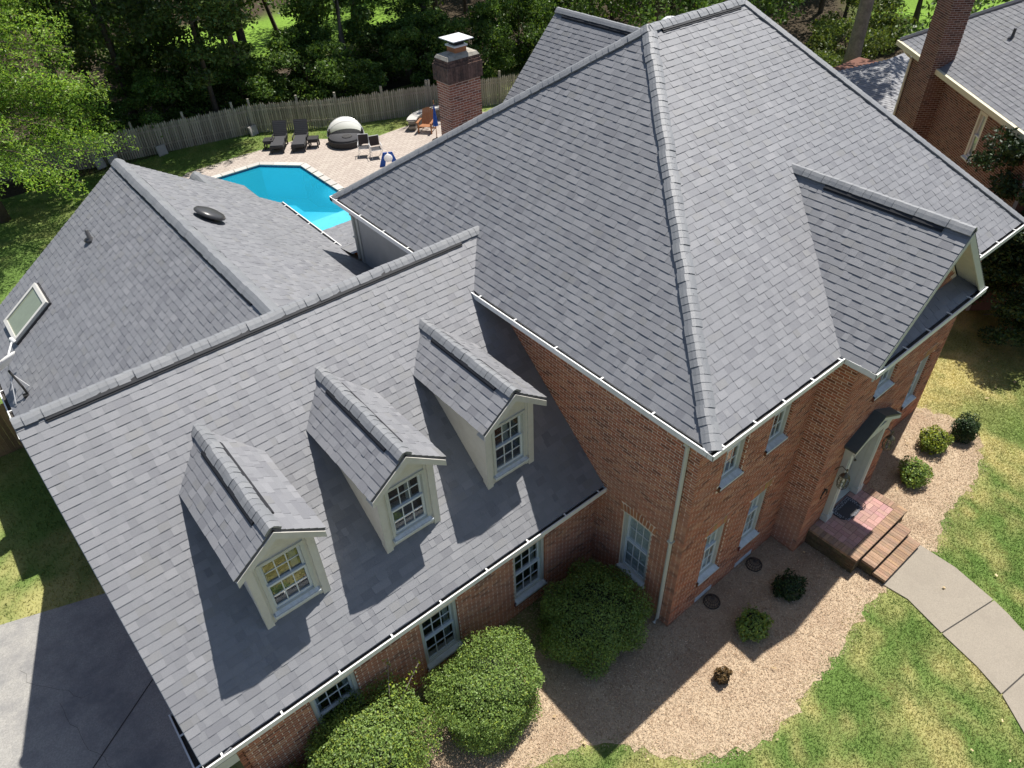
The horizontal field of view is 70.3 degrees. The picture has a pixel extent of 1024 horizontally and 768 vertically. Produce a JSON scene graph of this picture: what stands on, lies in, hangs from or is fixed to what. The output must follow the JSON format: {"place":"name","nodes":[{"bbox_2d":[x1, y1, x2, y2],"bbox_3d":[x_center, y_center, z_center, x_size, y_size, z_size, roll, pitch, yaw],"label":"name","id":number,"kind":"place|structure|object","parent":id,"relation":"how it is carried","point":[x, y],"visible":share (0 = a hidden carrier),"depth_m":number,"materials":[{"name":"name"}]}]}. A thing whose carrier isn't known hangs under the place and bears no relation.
{"place":"outdoors","nodes":[
{"label":"outdoors","id":0,"kind":"place"},
{"bbox_2d":[0,198,104,623],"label":"side lawn grass","id":1,"kind":"structure","parent":0,"point":[25,499],"depth_m":18.88,"materials":[{"name":"green plant"}]},
{"bbox_2d":[0,593,192,767],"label":"driveway","id":2,"kind":"structure","parent":0,"point":[79,688],"depth_m":14.79,"materials":[{"name":"concrete"}]},
{"bbox_2d":[223,167,267,198],"label":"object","id":3,"kind":"structure","parent":0,"point":[250,172],"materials":[{"name":"blue liquid"}]},
{"bbox_2d":[76,110,415,188],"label":"back lawn grass","id":4,"kind":"structure","parent":0,"point":[158,158],"depth_m":36.02,"materials":[{"name":"green plant"}]},
{"bbox_2d":[380,152,395,166],"bbox_3d":[-5.777,-10.500,34.023,0.900,0.620,0.220,-8,41,-7],"label":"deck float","id":5,"kind":"object","parent":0,"point":[388,157],"visible":0.95,"depth_m":33.95,"materials":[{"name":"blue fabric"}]},
{"bbox_2d":[0,0,1010,199],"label":"ground","id":6,"kind":"structure","parent":0,"point":[257,36],"depth_m":52.02,"materials":[{"name":"green plant"}]},
{"bbox_2d":[0,2,26,77],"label":"broadleaf tree","id":7,"kind":"object","parent":6,"relation":"on","point":[11,26],"visible":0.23,"depth_m":31.83,"materials":[{"name":"green plant"}]},
{"bbox_2d":[1,0,87,151],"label":"canopy tree","id":8,"kind":"object","parent":6,"relation":"on","point":[53,70],"visible":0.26,"depth_m":33.70,"materials":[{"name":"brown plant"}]},
{"bbox_2d":[26,79,130,158],"bbox_3d":[-21.227,-12.893,35.441,4.641,3.734,4.712,-29,47,-28],"label":"understorey shrub","id":9,"kind":"object","parent":6,"relation":"on","point":[117,110],"visible":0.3,"depth_m":35.12,"materials":[{"name":"green plant"}]},
{"bbox_2d":[8,0,178,124],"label":"broadleaf tree","id":10,"kind":"object","parent":6,"relation":"on","point":[83,32],"visible":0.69,"depth_m":34.79,"materials":[{"name":"green plant"}]},
{"bbox_2d":[94,157,106,169],"bbox_3d":[-19.737,-10.570,34.890,0.191,0.460,0.480,20,45,24],"label":"leaning slab","id":11,"kind":"object","parent":6,"relation":"on","point":[101,161],"depth_m":34.87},
{"bbox_2d":[106,154,117,165],"bbox_3d":[-19.245,-10.802,35.140,0.191,0.460,0.480,22,46,26],"label":"leaning slab","id":12,"kind":"object","parent":6,"relation":"on","point":[111,158],"depth_m":35.04,"materials":[{"name":"grey stone"}]},
{"bbox_2d":[102,21,215,117],"bbox_3d":[-18.555,-16.662,38.852,5.654,5.021,5.569,2,41,5],"label":"understorey shrub","id":13,"kind":"object","parent":6,"relation":"on","point":[110,76],"visible":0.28,"depth_m":37.74,"materials":[{"name":"green plant"}]},
{"bbox_2d":[117,69,209,141],"bbox_3d":[-17.641,-14.091,36.734,4.712,3.662,4.641,-5,40,-4],"label":"understorey shrub","id":14,"kind":"object","parent":6,"relation":"on","point":[151,91],"visible":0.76,"depth_m":36.32,"materials":[{"name":"green plant"}]},
{"bbox_2d":[109,0,260,128],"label":"broadleaf tree","id":15,"kind":"object","parent":6,"relation":"on","point":[212,26],"visible":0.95,"depth_m":34.95,"materials":[{"name":"green plant"}]},
{"bbox_2d":[170,0,266,60],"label":"tall tree","id":16,"kind":"object","parent":6,"relation":"on","point":[240,35],"visible":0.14,"depth_m":39.96,"materials":[{"name":"green plant"}]},
{"bbox_2d":[218,2,250,106],"bbox_3d":[-14.620,-22.490,34.302,11.045,19.271,9.881,-17,43,-17],"label":"canopy tree","id":17,"kind":"object","parent":6,"relation":"on","point":[230,37],"visible":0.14,"depth_m":38.02,"materials":[{"name":"brown plant"}]},
{"bbox_2d":[194,40,278,107],"bbox_3d":[-15.135,-17.025,40.130,4.712,3.577,4.641,6,41,9],"label":"understorey shrub","id":18,"kind":"object","parent":6,"relation":"on","point":[251,48],"visible":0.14,"depth_m":39.47,"materials":[{"name":"green plant"}]},
{"bbox_2d":[190,47,288,122],"bbox_3d":[-14.492,-15.691,38.399,5.105,3.764,5.183,-19,43,-19],"label":"understorey shrub","id":19,"kind":"object","parent":6,"relation":"on","point":[228,75],"visible":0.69,"depth_m":37.87,"materials":[{"name":"green plant"}]},
{"bbox_2d":[262,0,277,32],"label":"forked tree","id":20,"kind":"object","parent":6,"relation":"on","point":[271,18],"visible":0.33,"depth_m":44.66,"materials":[{"name":"brown plant"}]},
{"bbox_2d":[269,21,334,91],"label":"understorey shrub","id":21,"kind":"object","parent":6,"relation":"on","point":[300,27],"visible":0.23,"depth_m":40.58,"materials":[{"name":"green plant"}]},
{"bbox_2d":[259,27,357,113],"bbox_3d":[-11.198,-16.725,39.055,5.337,4.349,5.419,-20,44,-20],"label":"understorey shrub","id":22,"kind":"object","parent":6,"relation":"on","point":[292,57],"visible":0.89,"depth_m":38.41,"materials":[{"name":"green plant"}]},
{"bbox_2d":[280,0,380,48],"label":"tree","id":23,"kind":"object","parent":6,"relation":"on","point":[305,8],"visible":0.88,"depth_m":40.44,"materials":[{"name":"green plant"}]},
{"bbox_2d":[310,49,388,101],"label":"understorey shrub","id":24,"kind":"object","parent":6,"relation":"on","point":[373,80],"visible":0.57,"depth_m":39.60,"materials":[{"name":"green plant"}]},
{"bbox_2d":[338,10,426,81],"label":"understorey shrub","id":25,"kind":"object","parent":6,"relation":"on","point":[364,37],"visible":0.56,"depth_m":41.60,"materials":[{"name":"green plant"}]},
{"bbox_2d":[0,35,798,186],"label":"leaf litter","id":26,"kind":"object","parent":6,"relation":"on","point":[399,82],"visible":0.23,"depth_m":39.68,"materials":[{"name":"brown plant"}]},
{"bbox_2d":[370,0,467,72],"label":"understorey shrub","id":27,"kind":"object","parent":6,"relation":"on","point":[406,16],"visible":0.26,"depth_m":43.03,"materials":[{"name":"green plant"}]},
{"bbox_2d":[378,9,466,87],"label":"understorey shrub","id":28,"kind":"object","parent":6,"relation":"on","point":[429,35],"visible":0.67,"depth_m":40.31,"materials":[{"name":"green plant"}]},
{"bbox_2d":[431,1,518,81],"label":"understorey shrub","id":29,"kind":"object","parent":6,"relation":"on","point":[501,59],"visible":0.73,"depth_m":41.03,"materials":[{"name":"green plant"}]},
{"bbox_2d":[0,0,1011,88],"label":"woods","id":30,"kind":"object","parent":6,"relation":"on","point":[688,4],"depth_m":43.20,"materials":[{"name":"green plant"}]},
{"bbox_2d":[466,0,556,72],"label":"understorey shrub","id":31,"kind":"object","parent":6,"relation":"on","point":[530,8],"visible":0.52,"depth_m":42.45,"materials":[{"name":"green plant"}]},
{"bbox_2d":[500,0,587,53],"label":"understorey shrub","id":32,"kind":"object","parent":6,"relation":"on","point":[565,3],"visible":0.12,"depth_m":44.73,"materials":[{"name":"green plant"}]},
{"bbox_2d":[814,49,842,66],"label":"sunlit shrub","id":33,"kind":"object","parent":6,"relation":"on","point":[833,59],"visible":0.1,"depth_m":38.93,"materials":[{"name":"green plant"}]},
{"bbox_2d":[805,16,897,64],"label":"sunlit shrub","id":34,"kind":"object","parent":6,"relation":"on","point":[821,41],"visible":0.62,"depth_m":41.78,"materials":[{"name":"green plant"}]},
{"bbox_2d":[842,0,873,63],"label":"bare trunk tree","id":35,"kind":"object","parent":6,"relation":"on","point":[858,35],"visible":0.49,"depth_m":36.58,"materials":[{"name":"brown plant"}]},
{"bbox_2d":[807,0,920,46],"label":"sunlit shrub","id":36,"kind":"object","parent":6,"relation":"on","point":[888,18],"visible":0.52,"depth_m":44.91,"materials":[{"name":"green plant"}]},
{"bbox_2d":[0,49,1023,767],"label":"lawn","id":37,"kind":"structure","parent":0,"point":[54,547],"depth_m":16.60,"materials":[{"name":"green plant"}]},
{"bbox_2d":[0,403,23,456],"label":"side fence","id":38,"kind":"object","parent":37,"relation":"on","point":[9,437],"visible":0.5,"depth_m":20.02,"materials":[{"name":"brown wood"}]},
{"bbox_2d":[0,0,141,223],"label":"feathery tree","id":39,"kind":"object","parent":37,"relation":"on","point":[8,94],"visible":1,"depth_m":28.62,"materials":[{"name":"green plant"}]},
{"bbox_2d":[155,144,167,156],"bbox_3d":[-17.268,-11.527,35.901,0.191,0.460,0.480,27,48,30],"label":"leaning slab","id":40,"kind":"object","parent":37,"relation":"on","point":[161,150],"depth_m":35.86,"materials":[{"name":"grey stone"}]},
{"bbox_2d":[247,124,258,136],"bbox_3d":[-13.327,-13.058,37.520,0.191,0.460,0.480,22,46,26],"label":"leaning slab","id":41,"kind":"object","parent":37,"relation":"on","point":[253,130],"depth_m":37.47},
{"bbox_2d":[0,70,518,180],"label":"picket fence","id":42,"kind":"object","parent":37,"relation":"on","point":[488,93],"visible":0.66,"depth_m":37.22,"materials":[{"name":"grey wood"}]},
{"bbox_2d":[183,112,483,187],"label":"pool deck","id":43,"kind":"structure","parent":37,"relation":"on","point":[344,168],"depth_m":35.30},
{"bbox_2d":[262,137,274,149],"bbox_3d":[-12.025,-11.921,36.107,0.500,0.460,0.500,-4,40,-2],"label":"side table","id":44,"kind":"object","parent":43,"relation":"on","point":[266,141],"visible":0.81,"depth_m":35.90,"materials":[{"name":"black wicker"}]},
{"bbox_2d":[269,120,288,153],"bbox_3d":[-11.552,-12.237,35.997,0.730,1.055,1.720,-4,40,-2],"label":"sun lounger","id":45,"kind":"object","parent":43,"relation":"on","point":[280,134],"visible":1,"depth_m":36.26,"materials":[{"name":"black wicker"}]},
{"bbox_2d":[211,161,350,229],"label":"swimming pool","id":46,"kind":"structure","parent":43,"relation":"in","point":[305,190],"depth_m":34.66,"materials":[{"name":"blue liquid"}]},
{"bbox_2d":[291,119,308,152],"bbox_3d":[-10.515,-12.312,36.038,0.730,1.055,1.720,-4,40,-2],"label":"sun lounger","id":47,"kind":"object","parent":43,"relation":"on","point":[301,133],"visible":0.96,"depth_m":36.30,"materials":[{"name":"black wicker"}]},
{"bbox_2d":[307,135,319,148],"bbox_3d":[-9.833,-12.011,36.112,0.500,0.460,0.500,-4,40,-2],"label":"side table","id":48,"kind":"object","parent":43,"relation":"on","point":[312,139],"visible":1,"depth_m":35.93,"materials":[{"name":"black wicker"}]},
{"bbox_2d":[327,116,363,149],"bbox_3d":[-8.288,-12.534,36.102,1.868,1.176,1.833,-4,40,-2],"label":"daybed","id":49,"kind":"object","parent":43,"relation":"on","point":[343,132],"visible":0.93,"depth_m":36.21,"materials":[{"name":"black wicker"}]},
{"bbox_2d":[357,133,370,157],"bbox_3d":[-7.114,-11.437,34.925,0.548,0.966,0.596,-5,40,-4],"label":"patio chair","id":50,"kind":"object","parent":43,"relation":"on","point":[362,138],"visible":0.88,"depth_m":34.90,"materials":[{"name":"metal"}]},
{"bbox_2d":[368,135,382,158],"bbox_3d":[-6.517,-11.311,34.750,0.548,0.966,0.596,-14,42,-14],"label":"patio chair","id":51,"kind":"object","parent":43,"relation":"on","point":[373,140],"visible":0.98,"depth_m":34.73,"materials":[{"name":"metal"}]},
{"bbox_2d":[406,105,439,129],"bbox_3d":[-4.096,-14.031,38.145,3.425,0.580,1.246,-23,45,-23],"label":"barbecue grill","id":52,"kind":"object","parent":43,"relation":"on","point":[413,118],"depth_m":37.53,"materials":[{"name":"silver metal"}]},
{"bbox_2d":[416,107,434,133],"bbox_3d":[-4.350,-13.427,37.060,0.840,1.060,1.000,7,41,10],"label":"wooden chair","id":53,"kind":"object","parent":43,"relation":"on","point":[426,112],"visible":0.95,"depth_m":37.10,"materials":[{"name":"orange wood"}]},
{"bbox_2d":[432,100,437,140],"bbox_3d":[-3.763,-12.892,35.678,0.500,2.000,0.487,-29,47,-28],"label":"folded umbrella","id":54,"kind":"object","parent":43,"relation":"on","point":[435,122],"visible":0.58,"depth_m":35.60,"materials":[{"name":"blue fabric"}]},
{"bbox_2d":[0,0,1023,767],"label":"brick house","id":55,"kind":"structure","parent":37,"relation":"on","point":[604,292],"depth_m":13.81,"materials":[{"name":"brick"}]},
{"bbox_2d":[0,337,28,403],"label":"satellite dish","id":56,"kind":"object","parent":55,"relation":"attached to","point":[5,361],"visible":0.98,"depth_m":16.23,"materials":[{"name":"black metal"}]},
{"bbox_2d":[310,672,364,733],"bbox_3d":[-3.235,5.770,13.294,0.880,1.550,0.315,-29,47,-28],"label":"window","id":57,"kind":"structure","parent":55,"relation":"in","point":[319,705],"depth_m":13.27,"materials":[{"name":"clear glass"}]},
{"bbox_2d":[419,600,462,671],"bbox_3d":[-1.471,4.843,14.341,0.900,1.600,0.410,-29,47,-28],"label":"window","id":58,"kind":"structure","parent":55,"relation":"in","point":[443,623],"depth_m":14.56,"materials":[{"name":"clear glass"}]},
{"bbox_2d":[513,537,546,605],"bbox_3d":[0.278,3.866,15.409,0.900,1.600,0.410,-29,47,-28],"label":"window","id":59,"kind":"structure","parent":55,"relation":"in","point":[531,560],"depth_m":15.64,"materials":[{"name":"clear glass"}]},
{"bbox_2d":[616,512,651,588],"bbox_3d":[2.610,3.464,15.335,0.225,1.850,0.800,-29,47,-28],"label":"window","id":60,"kind":"structure","parent":55,"relation":"in","point":[635,543],"depth_m":15.49,"materials":[{"name":"clear glass"}]},
{"bbox_2d":[697,523,724,585],"bbox_3d":[4.113,3.462,15.159,0.700,1.630,0.255,-29,47,-28],"label":"window","id":61,"kind":"structure","parent":55,"relation":"in","point":[713,540],"depth_m":15.49,"materials":[{"name":"clear glass"}]},
{"bbox_2d":[719,437,745,490],"bbox_3d":[3.969,1.173,13.301,0.700,1.490,0.430,-29,47,-28],"label":"window","id":62,"kind":"structure","parent":55,"relation":"in","point":[733,456],"depth_m":13.63,"materials":[{"name":"clear glass"}]},
{"bbox_2d":[738,488,766,549],"bbox_3d":[5.207,2.851,15.827,0.700,1.630,0.255,-29,47,-28],"label":"window","id":63,"kind":"structure","parent":55,"relation":"in","point":[750,533],"depth_m":16.16,"materials":[{"name":"clear glass"}]},
{"bbox_2d":[765,403,791,454],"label":"window","id":64,"kind":"structure","parent":55,"relation":"in","point":[778,437],"depth_m":14.30,"materials":[{"name":"clear glass"}]},
{"bbox_2d":[835,466,849,489],"bbox_3d":[7.128,2.009,15.758,0.259,0.614,0.400,-29,47,-28],"label":"wall lantern","id":65,"kind":"object","parent":55,"relation":"attached to","point":[845,476],"depth_m":15.68,"materials":[{"name":"brown metal"}]},
{"bbox_2d":[844,457,855,483],"bbox_3d":[7.665,1.897,16.796,1.100,2.240,0.130,-29,47,-28],"label":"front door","id":66,"kind":"structure","parent":55,"relation":"in","point":[854,459],"depth_m":17.24,"materials":[{"name":"white wood"}]},
{"bbox_2d":[873,364,895,400],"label":"window","id":67,"kind":"structure","parent":55,"relation":"in","point":[885,383],"depth_m":15.17,"materials":[{"name":"clear glass"}]},
{"bbox_2d":[882,428,894,451],"bbox_3d":[8.610,1.259,16.727,0.259,0.614,0.400,-29,47,-28],"label":"wall lantern","id":68,"kind":"object","parent":55,"relation":"attached to","point":[891,437],"depth_m":16.63,"materials":[{"name":"brown metal"}]},
{"bbox_2d":[901,354,929,409],"bbox_3d":[10.568,-0.145,19.103,0.700,1.630,0.255,-29,47,-28],"label":"window","id":69,"kind":"structure","parent":55,"relation":"in","point":[910,397],"depth_m":19.43,"materials":[{"name":"clear glass"}]},
{"bbox_2d":[396,405,991,767],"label":"mulch bed","id":70,"kind":"object","parent":37,"relation":"on","point":[676,676],"visible":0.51,"depth_m":14.98,"materials":[{"name":"beige wood"}]},
{"bbox_2d":[282,759,307,767],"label":"yew hedge","id":71,"kind":"object","parent":70,"relation":"on","point":[291,764],"visible":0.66,"depth_m":12.94,"materials":[{"name":"green plant"}]},
{"bbox_2d":[303,657,443,767],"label":"boxwood bush","id":72,"kind":"object","parent":70,"relation":"on","point":[378,734],"visible":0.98,"depth_m":12.77,"materials":[{"name":"green plant"}]},
{"bbox_2d":[418,624,546,757],"bbox_3d":[-0.472,5.793,13.887,2.552,1.620,2.049,-29,47,-28],"label":"boxwood bush","id":73,"kind":"object","parent":70,"relation":"on","point":[492,693],"visible":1,"depth_m":13.51,"materials":[{"name":"green plant"}]},
{"bbox_2d":[534,555,655,681],"bbox_3d":[1.599,4.776,15.108,2.534,1.465,2.344,-29,47,-28],"label":"boxwood bush","id":74,"kind":"object","parent":70,"relation":"on","point":[593,616],"visible":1,"depth_m":14.77,"materials":[{"name":"green plant"}]},
{"bbox_2d":[703,593,719,608],"bbox_3d":[4.393,4.741,15.976,0.374,0.185,0.374,-29,47,-28],"label":"wire guard","id":75,"kind":"object","parent":70,"relation":"on","point":[712,596],"visible":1,"depth_m":15.93,"materials":[{"name":"black metal"}]},
{"bbox_2d":[713,665,733,684],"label":"dead shrub","id":76,"kind":"object","parent":70,"relation":"on","point":[722,674],"visible":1,"depth_m":14.46,"materials":[{"name":"brown plant"}]},
{"bbox_2d":[745,557,761,571],"bbox_3d":[5.554,4.100,16.676,0.374,0.185,0.374,-29,47,-28],"label":"wire guard","id":77,"kind":"object","parent":70,"relation":"on","point":[754,559],"visible":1,"depth_m":16.63,"materials":[{"name":"black metal"}]},
{"bbox_2d":[735,603,774,642],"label":"shrub","id":78,"kind":"object","parent":70,"relation":"on","point":[751,623],"visible":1,"depth_m":15.20,"materials":[{"name":"green plant"}]},
{"bbox_2d":[771,568,808,602],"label":"shrub","id":79,"kind":"object","parent":70,"relation":"on","point":[789,588],"visible":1,"depth_m":15.95,"materials":[{"name":"green plant"}]},
{"bbox_2d":[805,483,919,583],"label":"entrance steps","id":80,"kind":"structure","parent":70,"relation":"on","point":[871,539],"depth_m":16.76,"materials":[{"name":"brick"}]},
{"bbox_2d":[833,495,860,520],"bbox_3d":[7.948,2.964,17.245,0.760,0.021,0.468,-29,47,-28],"label":"door mat","id":81,"kind":"object","parent":80,"relation":"on","point":[847,507],"depth_m":17.24,"materials":[{"name":"black rubber"}]},
{"bbox_2d":[897,454,933,488],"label":"shrub","id":82,"kind":"object","parent":70,"relation":"on","point":[917,471],"visible":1,"depth_m":18.20,"materials":[{"name":"green plant"}]},
{"bbox_2d":[917,424,954,454],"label":"shrub","id":83,"kind":"object","parent":70,"relation":"on","point":[935,440],"visible":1,"depth_m":19.03,"materials":[{"name":"green plant"}]},
{"bbox_2d":[949,411,981,444],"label":"shrub","id":84,"kind":"object","parent":70,"relation":"on","point":[966,427],"visible":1,"depth_m":19.25,"materials":[{"name":"green plant"}]},
{"bbox_2d":[553,343,1016,761],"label":"fallen leaves","id":85,"kind":"object","parent":37,"relation":"on","point":[737,749],"visible":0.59,"depth_m":14.21,"materials":[{"name":"brown plant"}]},
{"bbox_2d":[833,53,909,113],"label":"neighbour outbuilding","id":86,"kind":"structure","parent":37,"relation":"on","point":[880,82],"depth_m":31.20,"materials":[{"name":"grey brick"}]},
{"bbox_2d":[883,545,1023,732],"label":"front walk","id":87,"kind":"structure","parent":37,"relation":"on","point":[976,625],"depth_m":15.52,"materials":[{"name":"concrete"}]},
{"bbox_2d":[893,0,1023,310],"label":"neighbour house","id":88,"kind":"structure","parent":37,"relation":"on","point":[961,92],"depth_m":23.98,"materials":[{"name":"brown brick"}]},
{"bbox_2d":[961,111,987,162],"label":"window","id":89,"kind":"structure","parent":88,"relation":"in","point":[982,118],"depth_m":23.46,"materials":[{"name":"beige paint"}]},
{"bbox_2d":[965,125,1023,304],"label":"holly tree","id":90,"kind":"object","parent":37,"relation":"on","point":[1011,151],"visible":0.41,"depth_m":21.19,"materials":[{"name":"green plant"}]},
{"bbox_2d":[977,229,1023,346],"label":"holly tree","id":91,"kind":"object","parent":37,"relation":"on","point":[1012,316],"visible":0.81,"depth_m":21.58,"materials":[{"name":"green plant"}]}
]}

